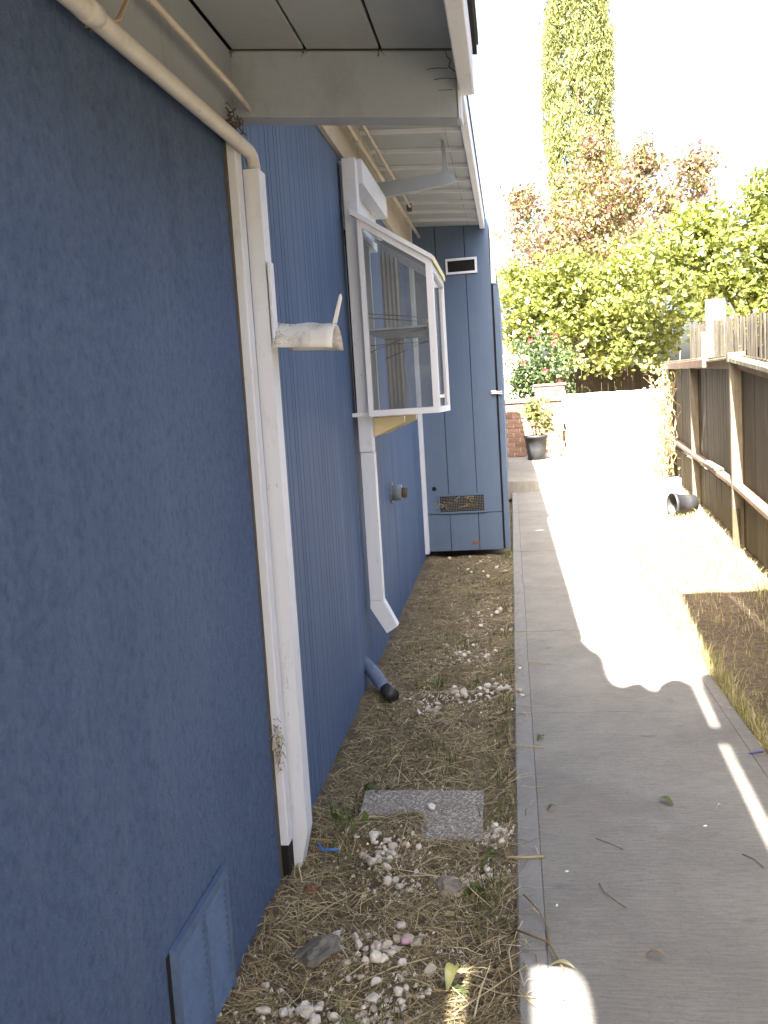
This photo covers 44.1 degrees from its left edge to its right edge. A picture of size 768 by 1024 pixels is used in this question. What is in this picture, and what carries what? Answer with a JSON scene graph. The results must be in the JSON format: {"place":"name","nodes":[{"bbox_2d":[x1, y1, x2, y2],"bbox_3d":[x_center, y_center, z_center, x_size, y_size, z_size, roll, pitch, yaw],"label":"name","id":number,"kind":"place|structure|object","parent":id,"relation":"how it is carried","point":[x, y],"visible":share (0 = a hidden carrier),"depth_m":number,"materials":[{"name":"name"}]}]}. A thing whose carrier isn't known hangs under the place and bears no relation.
{"place":"outdoors","nodes":[
{"label":"outdoors","id":0,"kind":"place"},
{"bbox_2d":[216,550,519,1023],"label":"planting bed","id":1,"kind":"object","parent":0,"point":[413,595],"visible":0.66,"depth_m":3.39,"materials":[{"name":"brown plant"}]},
{"bbox_2d":[260,982,269,988],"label":"white stone","id":2,"kind":"object","parent":1,"relation":"on","point":[264,985],"visible":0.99,"depth_m":2.38,"materials":[{"name":"stone"}]},
{"bbox_2d":[261,1006,270,1014],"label":"white stone","id":3,"kind":"object","parent":1,"relation":"on","point":[266,1010],"visible":1,"depth_m":2.26,"materials":[{"name":"stone"}]},
{"bbox_2d":[279,1007,287,1019],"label":"white stone","id":4,"kind":"object","parent":1,"relation":"on","point":[283,1012],"visible":1,"depth_m":2.25,"materials":[{"name":"stone"}]},
{"bbox_2d":[294,1008,303,1015],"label":"white stone","id":5,"kind":"object","parent":1,"relation":"on","point":[300,1011],"visible":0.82,"depth_m":2.25,"materials":[{"name":"stone"}]},
{"bbox_2d":[294,1005,306,1011],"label":"white stone","id":6,"kind":"object","parent":1,"relation":"on","point":[297,1009],"visible":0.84,"depth_m":2.26,"materials":[{"name":"stone"}]},
{"bbox_2d":[301,1009,311,1018],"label":"white stone","id":7,"kind":"object","parent":1,"relation":"on","point":[305,1014],"visible":1,"depth_m":2.23,"materials":[{"name":"stone"}]},
{"bbox_2d":[304,1000,312,1013],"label":"white stone","id":8,"kind":"object","parent":1,"relation":"on","point":[310,1008],"visible":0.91,"depth_m":2.25,"materials":[{"name":"stone"}]},
{"bbox_2d":[304,883,321,896],"bbox_3d":[-0.213,1.131,2.829,0.053,0.038,0.055,13,8,-45],"label":"brown rock","id":9,"kind":"object","parent":1,"relation":"on","point":[311,887],"visible":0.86,"depth_m":2.82,"materials":[{"name":"brown stone"}]},
{"bbox_2d":[309,1014,320,1023],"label":"white stone","id":10,"kind":"object","parent":1,"relation":"on","point":[315,1019],"visible":0.98,"depth_m":2.21,"materials":[{"name":"stone"}]},
{"bbox_2d":[293,934,342,968],"bbox_3d":[-0.174,1.158,2.490,0.129,0.067,0.133,-18,-3,8],"label":"grey rock","id":11,"kind":"object","parent":1,"relation":"on","point":[314,953],"visible":0.98,"depth_m":2.47,"materials":[{"name":"grey stone"}]},
{"bbox_2d":[313,1005,322,1012],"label":"white stone","id":12,"kind":"object","parent":1,"relation":"on","point":[317,1008],"visible":1,"depth_m":2.25,"materials":[{"name":"stone"}]},
{"bbox_2d":[316,842,338,851],"bbox_3d":[-0.182,1.067,3.007,0.084,0.018,0.030,0,7,26],"label":"blue tie","id":13,"kind":"object","parent":1,"relation":"on","point":[326,849],"visible":1,"depth_m":3.00,"materials":[{"name":"plastic"}]},
{"bbox_2d":[327,1012,338,1021],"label":"white stone","id":14,"kind":"object","parent":1,"relation":"on","point":[331,1016],"visible":0.95,"depth_m":2.22,"materials":[{"name":"stone"}]},
{"bbox_2d":[332,930,343,938],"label":"white stone","id":15,"kind":"object","parent":1,"relation":"on","point":[337,932],"visible":0.46,"depth_m":2.58,"materials":[{"name":"stone"}]},
{"bbox_2d":[342,959,350,965],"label":"white stone","id":16,"kind":"object","parent":1,"relation":"on","point":[345,962],"visible":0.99,"depth_m":2.43,"materials":[{"name":"stone"}]},
{"bbox_2d":[350,932,357,940],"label":"white stone","id":17,"kind":"object","parent":1,"relation":"on","point":[355,936],"visible":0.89,"depth_m":2.55,"materials":[{"name":"stone"}]},
{"bbox_2d":[354,939,362,949],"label":"white stone","id":18,"kind":"object","parent":1,"relation":"on","point":[358,944],"visible":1,"depth_m":2.50,"materials":[{"name":"stone"}]},
{"bbox_2d":[356,974,365,980],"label":"white stone","id":19,"kind":"object","parent":1,"relation":"on","point":[360,976],"visible":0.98,"depth_m":2.37,"materials":[{"name":"stone"}]},
{"bbox_2d":[358,1017,369,1023],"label":"white stone","id":20,"kind":"object","parent":1,"relation":"on","point":[363,1019],"visible":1,"depth_m":2.19,"materials":[{"name":"stone"}]},
{"bbox_2d":[360,953,369,963],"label":"white stone","id":21,"kind":"object","parent":1,"relation":"on","point":[365,958],"visible":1,"depth_m":2.43,"materials":[{"name":"stone"}]},
{"bbox_2d":[359,851,370,857],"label":"white stone","id":22,"kind":"object","parent":1,"relation":"on","point":[363,854],"visible":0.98,"depth_m":3.02,"materials":[{"name":"stone"}]},
{"bbox_2d":[216,552,523,1023],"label":"dead thatch","id":23,"kind":"object","parent":1,"relation":"on","point":[403,909],"visible":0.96,"depth_m":2.91,"materials":[{"name":"brown plant"}]},
{"bbox_2d":[365,992,378,1003],"bbox_3d":[-0.028,1.177,2.292,0.032,0.023,0.033,-3,6,7],"label":"white stone","id":24,"kind":"object","parent":1,"relation":"on","point":[373,997],"visible":1,"depth_m":2.28,"materials":[{"name":"stone"}]},
{"bbox_2d":[369,1005,377,1013],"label":"white stone","id":25,"kind":"object","parent":1,"relation":"on","point":[373,1009],"visible":1,"depth_m":2.25,"materials":[{"name":"stone"}]},
{"bbox_2d":[369,830,378,838],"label":"white stone","id":26,"kind":"object","parent":1,"relation":"on","point":[373,834],"visible":1,"depth_m":3.09,"materials":[{"name":"stone"}]},
{"bbox_2d":[370,950,381,963],"bbox_3d":[-0.021,1.141,2.427,0.029,0.029,0.029,0,7,26],"label":"white stone","id":27,"kind":"object","parent":1,"relation":"on","point":[375,956],"visible":1,"depth_m":2.42,"materials":[{"name":"stone"}]},
{"bbox_2d":[371,943,380,950],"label":"white stone","id":28,"kind":"object","parent":1,"relation":"on","point":[372,947],"visible":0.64,"depth_m":2.47,"materials":[{"name":"stone"}]},
{"bbox_2d":[368,856,385,865],"bbox_3d":[-0.026,1.081,2.946,0.080,0.041,0.052,-6,7,-21],"label":"white stone","id":29,"kind":"object","parent":1,"relation":"on","point":[371,861],"visible":1,"depth_m":2.94,"materials":[{"name":"stone"}]},
{"bbox_2d":[372,940,381,950],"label":"white stone","id":30,"kind":"object","parent":1,"relation":"on","point":[376,943],"visible":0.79,"depth_m":2.47,"materials":[{"name":"stone"}]},
{"bbox_2d":[371,976,383,986],"bbox_3d":[-0.014,1.159,2.342,0.046,0.019,0.020,-7,7,-31],"label":"white stone","id":31,"kind":"object","parent":1,"relation":"on","point":[375,980],"visible":1,"depth_m":2.33,"materials":[{"name":"stone"}]},
{"bbox_2d":[374,853,387,862],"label":"white stone","id":32,"kind":"object","parent":1,"relation":"on","point":[377,857],"visible":0.77,"depth_m":2.96,"materials":[{"name":"stone"}]},
{"bbox_2d":[216,554,551,1023],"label":"straw","id":33,"kind":"object","parent":1,"relation":"on","point":[426,945],"visible":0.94,"depth_m":2.86,"materials":[{"name":"beige plant"}]},
{"bbox_2d":[445,962,460,989],"bbox_3d":[0.168,1.124,2.309,0.039,0.046,0.067,-3,7,8],"label":"fallen leaf","id":34,"kind":"object","parent":33,"relation":"on","point":[451,969],"visible":1,"depth_m":2.30,"materials":[{"name":"yellow plant"}]},
{"bbox_2d":[480,860,492,869],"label":"fallen leaf","id":35,"kind":"object","parent":33,"relation":"on","point":[484,862],"visible":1,"depth_m":2.87,"materials":[{"name":"green plant"}]},
{"bbox_2d":[380,953,387,963],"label":"white stone","id":36,"kind":"object","parent":1,"relation":"on","point":[384,958],"visible":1,"depth_m":2.43,"materials":[{"name":"stone"}]},
{"bbox_2d":[254,559,515,1020],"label":"dry leaves","id":37,"kind":"object","parent":1,"relation":"on","point":[365,896],"visible":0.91,"depth_m":2.91,"materials":[{"name":"brown plant"}]},
{"bbox_2d":[381,862,391,871],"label":"white stone","id":38,"kind":"object","parent":1,"relation":"on","point":[384,864],"visible":1,"depth_m":2.92,"materials":[{"name":"stone"}]},
{"bbox_2d":[383,875,391,884],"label":"white stone","id":39,"kind":"object","parent":1,"relation":"on","point":[387,879],"visible":1,"depth_m":2.83,"materials":[{"name":"stone"}]},
{"bbox_2d":[382,940,392,948],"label":"white stone","id":40,"kind":"object","parent":1,"relation":"on","point":[387,943],"visible":0.92,"depth_m":2.50,"materials":[{"name":"stone"}]},
{"bbox_2d":[383,837,391,842],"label":"white stone","id":41,"kind":"object","parent":1,"relation":"on","point":[386,840],"visible":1,"depth_m":3.06,"materials":[{"name":"stone"}]},
{"bbox_2d":[384,949,396,955],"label":"white stone","id":42,"kind":"object","parent":1,"relation":"on","point":[391,952],"visible":1,"depth_m":2.46,"materials":[{"name":"stone"}]},
{"bbox_2d":[389,851,395,857],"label":"white stone","id":43,"kind":"object","parent":1,"relation":"on","point":[392,853],"visible":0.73,"depth_m":3.00,"materials":[{"name":"stone"}]},
{"bbox_2d":[388,842,401,850],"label":"white stone","id":44,"kind":"object","parent":1,"relation":"on","point":[392,845],"visible":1,"depth_m":3.05,"materials":[{"name":"stone"}]},
{"bbox_2d":[392,877,398,882],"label":"white stone","id":45,"kind":"object","parent":1,"relation":"on","point":[394,879],"visible":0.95,"depth_m":2.87,"materials":[{"name":"stone"}]},
{"bbox_2d":[393,933,400,944],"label":"white stone","id":46,"kind":"object","parent":1,"relation":"on","point":[396,938],"visible":1,"depth_m":2.52,"materials":[{"name":"stone"}]},
{"bbox_2d":[393,986,402,996],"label":"white stone","id":47,"kind":"object","parent":1,"relation":"on","point":[397,990],"visible":0.99,"depth_m":2.29,"materials":[{"name":"stone"}]},
{"bbox_2d":[393,1007,402,1012],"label":"white stone","id":48,"kind":"object","parent":1,"relation":"on","point":[396,1009],"visible":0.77,"depth_m":2.23,"materials":[{"name":"stone"}]},
{"bbox_2d":[395,921,405,929],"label":"white stone","id":49,"kind":"object","parent":1,"relation":"on","point":[401,924],"visible":0.98,"depth_m":2.60,"materials":[{"name":"stone"}]},
{"bbox_2d":[396,998,405,1003],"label":"white stone","id":50,"kind":"object","parent":1,"relation":"on","point":[402,1000],"visible":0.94,"depth_m":2.26,"materials":[{"name":"stone"}]},
{"bbox_2d":[397,958,406,968],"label":"white stone","id":51,"kind":"object","parent":1,"relation":"on","point":[401,961],"visible":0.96,"depth_m":2.42,"materials":[{"name":"stone"}]},
{"bbox_2d":[401,938,408,944],"bbox_3d":[0.056,1.138,2.511,0.023,0.019,0.016,-4,6,-6],"label":"plastic bead","id":52,"kind":"object","parent":1,"relation":"on","point":[404,941],"visible":1,"depth_m":2.51,"materials":[{"name":"pink plastic"}]},
{"bbox_2d":[403,984,408,991],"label":"white stone","id":53,"kind":"object","parent":1,"relation":"on","point":[406,987],"visible":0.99,"depth_m":2.31,"materials":[{"name":"stone"}]},
{"bbox_2d":[401,933,413,942],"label":"white stone","id":54,"kind":"object","parent":1,"relation":"on","point":[409,936],"visible":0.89,"depth_m":2.53,"materials":[{"name":"stone"}]},
{"bbox_2d":[302,545,521,1023],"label":"green weeds","id":55,"kind":"object","parent":1,"relation":"on","point":[356,800],"visible":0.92,"depth_m":3.43,"materials":[{"name":"green plant"}]},
{"bbox_2d":[331,680,498,996],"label":"weed leaves","id":56,"kind":"object","parent":1,"relation":"on","point":[365,816],"visible":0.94,"depth_m":2.92,"materials":[{"name":"green plant"}]},
{"bbox_2d":[411,937,420,946],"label":"white stone","id":57,"kind":"object","parent":1,"relation":"on","point":[416,941],"visible":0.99,"depth_m":2.51,"materials":[{"name":"stone"}]},
{"bbox_2d":[360,790,483,841],"bbox_3d":[0.128,1.063,3.291,0.445,0.036,0.395,-3,7,8],"label":"paving slab","id":58,"kind":"object","parent":1,"relation":"on","point":[455,814],"depth_m":3.33,"materials":[{"name":"grey concrete"}]},
{"bbox_2d":[428,803,435,809],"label":"white stone","id":59,"kind":"object","parent":58,"relation":"on","point":[431,806],"visible":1,"depth_m":3.31,"materials":[{"name":"stone"}]},
{"bbox_2d":[424,988,431,995],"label":"white stone","id":60,"kind":"object","parent":1,"relation":"on","point":[428,989],"visible":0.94,"depth_m":2.29,"materials":[{"name":"stone"}]},
{"bbox_2d":[424,962,436,977],"bbox_3d":[0.117,1.155,2.385,0.028,0.022,0.035,22,37,37],"label":"white stone","id":61,"kind":"object","parent":1,"relation":"on","point":[430,966],"visible":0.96,"depth_m":2.38,"materials":[{"name":"stone"}]},
{"bbox_2d":[435,875,462,897],"bbox_3d":[0.196,1.115,2.811,0.087,0.050,0.116,9,3,22],"label":"tan rock","id":62,"kind":"object","parent":1,"relation":"on","point":[449,883],"visible":0.93,"depth_m":2.79,"materials":[{"name":"beige stone"}]},
{"bbox_2d":[451,689,459,693],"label":"white stone","id":63,"kind":"object","parent":1,"relation":"on","point":[454,691],"visible":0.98,"depth_m":4.63,"materials":[{"name":"stone"}]},
{"bbox_2d":[460,688,467,694],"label":"white stone","id":64,"kind":"object","parent":1,"relation":"on","point":[463,690],"visible":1,"depth_m":4.62,"materials":[{"name":"stone"}]},
{"bbox_2d":[484,683,490,688],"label":"white stone","id":65,"kind":"object","parent":1,"relation":"on","point":[487,685],"visible":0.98,"depth_m":4.68,"materials":[{"name":"stone"}]},
{"bbox_2d":[495,835,505,843],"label":"white stone","id":66,"kind":"object","parent":1,"relation":"on","point":[500,841],"visible":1,"depth_m":3.00,"materials":[{"name":"stone"}]},
{"bbox_2d":[498,684,509,689],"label":"white stone","id":67,"kind":"object","parent":1,"relation":"on","point":[505,687],"visible":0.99,"depth_m":4.58,"materials":[{"name":"stone"}]},
{"bbox_2d":[506,568,558,1023],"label":"stray straw","id":68,"kind":"object","parent":1,"relation":"on","point":[522,977],"visible":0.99,"depth_m":2.59,"materials":[{"name":"beige plant"}]},
{"bbox_2d":[502,328,530,400],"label":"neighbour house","id":69,"kind":"structure","parent":0,"point":[505,357],"depth_m":26.47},
{"bbox_2d":[427,452,690,556],"bbox_3d":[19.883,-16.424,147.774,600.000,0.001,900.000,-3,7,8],"label":"ground","id":70,"kind":"structure","parent":0,"point":[463,552],"depth_m":9.68,"materials":[{"name":"brown soil"}]},
{"bbox_2d":[0,0,510,1023],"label":"house","id":71,"kind":"structure","parent":70,"relation":"on","point":[226,528],"depth_m":2.34,"materials":[{"name":"blue paint"}]},
{"bbox_2d":[267,261,342,350],"bbox_3d":[-0.222,-0.616,2.846,0.204,0.260,0.203,-3,7,8],"label":"hose hanger","id":72,"kind":"object","parent":71,"relation":"attached to","point":[308,336],"visible":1,"depth_m":2.78,"materials":[{"name":"white paint"}]},
{"bbox_2d":[349,208,449,416],"bbox_3d":[0.086,-1.035,5.071,0.456,1.014,0.874,-3,7,8],"label":"garden window","id":73,"kind":"structure","parent":71,"relation":"in","point":[394,249],"depth_m":5.02,"materials":[{"name":"white metal"}]},
{"bbox_2d":[508,455,580,498],"bbox_3d":[2.178,-0.648,16.702,2.150,0.263,5.600,-3,7,8],"label":"concrete step","id":74,"kind":"object","parent":70,"relation":"on","point":[548,473],"visible":0.33,"depth_m":14.50,"materials":[{"name":"grey concrete"}]},
{"bbox_2d":[517,392,554,459],"bbox_3d":[2.936,-1.657,18.286,0.727,1.290,0.797,-3,7,8],"label":"potted plant","id":75,"kind":"object","parent":74,"relation":"on","point":[536,443],"visible":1,"depth_m":18.18,"materials":[{"name":"green plant"}]},
{"bbox_2d":[503,322,586,399],"bbox_3d":[3.457,-2.578,20.620,1.947,3.142,1.326,-3,7,8],"label":"rose bush","id":76,"kind":"object","parent":70,"relation":"on","point":[527,374],"visible":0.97,"depth_m":20.40,"materials":[{"name":"green plant"}]},
{"bbox_2d":[537,0,627,390],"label":"cypress tree","id":77,"kind":"object","parent":70,"relation":"on","point":[573,26],"visible":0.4,"depth_m":31.22,"materials":[{"name":"green plant"}]},
{"bbox_2d":[496,215,689,388],"bbox_3d":[4.621,-3.784,20.977,4.868,5.314,2.790,-3,7,8],"label":"leafy tree","id":78,"kind":"object","parent":70,"relation":"on","point":[555,301],"visible":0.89,"depth_m":20.48,"materials":[{"name":"green plant"}]},
{"bbox_2d":[494,112,731,386],"bbox_3d":[5.492,-5.546,23.186,6.043,8.201,3.058,-3,7,8],"label":"plum tree","id":79,"kind":"object","parent":70,"relation":"on","point":[605,211],"visible":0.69,"depth_m":23.04,"materials":[{"name":"brown plant"}]},
{"bbox_2d":[545,363,683,451],"bbox_3d":[5.692,-2.352,21.848,4.040,2.050,0.069,-3,7,8],"label":"back fence","id":80,"kind":"object","parent":70,"relation":"on","point":[624,381],"visible":0.01,"depth_m":21.79,"materials":[{"name":"brown wood"}]},
{"bbox_2d":[627,160,767,357],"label":"leafy tree","id":81,"kind":"object","parent":70,"relation":"on","point":[715,236],"visible":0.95,"depth_m":18.06,"materials":[{"name":"green plant"}]},
{"bbox_2d":[661,352,767,568],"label":"wood fence","id":82,"kind":"object","parent":70,"relation":"on","point":[721,426],"visible":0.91,"depth_m":8.93,"materials":[{"name":"brown wood"}]},
{"bbox_2d":[635,351,680,477],"bbox_3d":[4.136,-1.403,14.236,0.659,1.946,2.012,-3,7,8],"label":"dry vine","id":83,"kind":"object","parent":82,"relation":"attached to","point":[667,442],"visible":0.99,"depth_m":13.90,"materials":[{"name":"beige plant"}]},
{"bbox_2d":[690,298,767,480],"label":"tall fence","id":84,"kind":"object","parent":70,"relation":"on","point":[714,335],"visible":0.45,"depth_m":11.54,"materials":[{"name":"brown wood"}]},
{"bbox_2d":[468,0,767,396],"label":"sky","id":85,"kind":"structure","parent":0,"point":[690,71],"materials":[{"name":"white"}]},
{"bbox_2d":[512,489,767,1023],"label":"path","id":86,"kind":"structure","parent":0,"point":[631,714],"depth_m":3.22,"materials":[{"name":"concrete"}]},
{"bbox_2d":[508,855,544,858],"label":"straw stalk","id":87,"kind":"object","parent":86,"relation":"on","point":[527,857],"visible":1,"depth_m":2.88,"materials":[{"name":"beige plant"}]},
{"bbox_2d":[510,744,543,747],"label":"straw stalk","id":88,"kind":"object","parent":86,"relation":"on","point":[527,746],"visible":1,"depth_m":3.79,"materials":[{"name":"beige plant"}]},
{"bbox_2d":[523,894,549,944],"bbox_3d":[0.414,1.083,2.528,0.024,0.020,0.229,-4,6,-7],"label":"vine stalk","id":89,"kind":"object","parent":86,"relation":"on","point":[541,916],"visible":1,"depth_m":2.54,"materials":[{"name":"brown plant"}]},
{"bbox_2d":[512,927,563,1000],"bbox_3d":[0.406,1.109,2.348,0.065,0.014,0.305,-5,7,-14],"label":"vine stalk","id":90,"kind":"object","parent":86,"relation":"on","point":[542,939],"visible":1,"depth_m":2.38,"materials":[{"name":"brown plant"}]},
{"bbox_2d":[551,959,574,967],"bbox_3d":[0.437,1.109,2.322,0.060,0.020,0.018,-1,7,21],"label":"fallen leaf","id":91,"kind":"object","parent":86,"relation":"on","point":[563,961],"visible":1,"depth_m":2.32,"materials":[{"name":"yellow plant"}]},
{"bbox_2d":[599,883,625,907],"bbox_3d":[0.629,1.067,2.639,0.018,0.006,0.144,-6,7,-17],"label":"twig","id":92,"kind":"object","parent":86,"relation":"on","point":[611,897],"visible":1,"depth_m":2.62,"materials":[{"name":"wood"}]},
{"bbox_2d":[645,948,664,954],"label":"fallen leaf","id":93,"kind":"object","parent":86,"relation":"on","point":[656,949],"visible":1,"depth_m":2.35,"materials":[{"name":"beige plant"}]},
{"bbox_2d":[659,796,673,804],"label":"fallen leaf","id":94,"kind":"object","parent":86,"relation":"on","point":[668,799],"visible":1,"depth_m":3.20,"materials":[{"name":"green plant"}]},
{"bbox_2d":[749,750,763,753],"bbox_3d":[1.412,0.911,3.594,0.061,0.005,0.012,-5,7,-8],"label":"plastic scrap","id":95,"kind":"object","parent":86,"relation":"on","point":[758,751],"visible":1,"depth_m":3.59,"materials":[{"name":"plastic"}]},
{"bbox_2d":[658,477,681,489],"bbox_3d":[3.482,-0.348,11.539,0.250,0.134,0.170,-3,7,8],"label":"concrete block","id":96,"kind":"object","parent":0,"point":[668,483],"depth_m":11.46,"materials":[{"name":"grey concrete"}]},
{"bbox_2d":[580,462,767,754],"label":"yard","id":97,"kind":"structure","parent":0,"point":[739,647],"depth_m":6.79,"materials":[{"name":"yellow plant"}]},
{"bbox_2d":[556,389,667,481],"bbox_3d":[3.718,-1.280,15.695,1.735,1.419,1.325,-3,7,8],"label":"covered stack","id":98,"kind":"object","parent":97,"relation":"on","point":[602,438],"visible":0.93,"depth_m":15.18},
{"bbox_2d":[657,488,684,505],"bbox_3d":[3.496,-0.184,11.552,0.300,0.195,0.200,-3,7,8],"label":"concrete block","id":99,"kind":"object","parent":97,"relation":"on","point":[662,495],"depth_m":11.46,"materials":[{"name":"grey concrete"}]},
{"bbox_2d":[666,493,698,515],"bbox_3d":[3.327,-0.095,10.535,0.283,0.260,0.257,-5,7,-10],"label":"tipped pot","id":100,"kind":"object","parent":97,"relation":"on","point":[676,504],"visible":0.99,"depth_m":10.46,"materials":[{"name":"black plastic"}]},
{"bbox_2d":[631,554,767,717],"bbox_3d":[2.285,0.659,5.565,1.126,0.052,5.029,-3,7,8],"label":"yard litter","id":101,"kind":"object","parent":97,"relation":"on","point":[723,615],"visible":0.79,"depth_m":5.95,"materials":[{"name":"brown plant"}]},
{"bbox_2d":[680,487,767,601],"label":"grass","id":102,"kind":"structure","parent":97,"relation":"on","point":[704,521],"depth_m":7.60,"materials":[{"name":"plant"}]},
{"bbox_2d":[644,578,767,754],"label":"edge grass","id":103,"kind":"structure","parent":0,"point":[732,696],"depth_m":4.61,"materials":[{"name":"beige plant"}]},
{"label":"back yard","id":104,"kind":"structure","parent":0,"visible":0},
{"bbox_2d":[505,396,566,457],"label":"brick wall","id":105,"kind":"structure","parent":104,"relation":"on","point":[518,430],"depth_m":19.37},
{"bbox_2d":[532,383,565,397],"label":"brick pier","id":106,"kind":"structure","parent":104,"relation":"on","point":[555,390],"depth_m":19.56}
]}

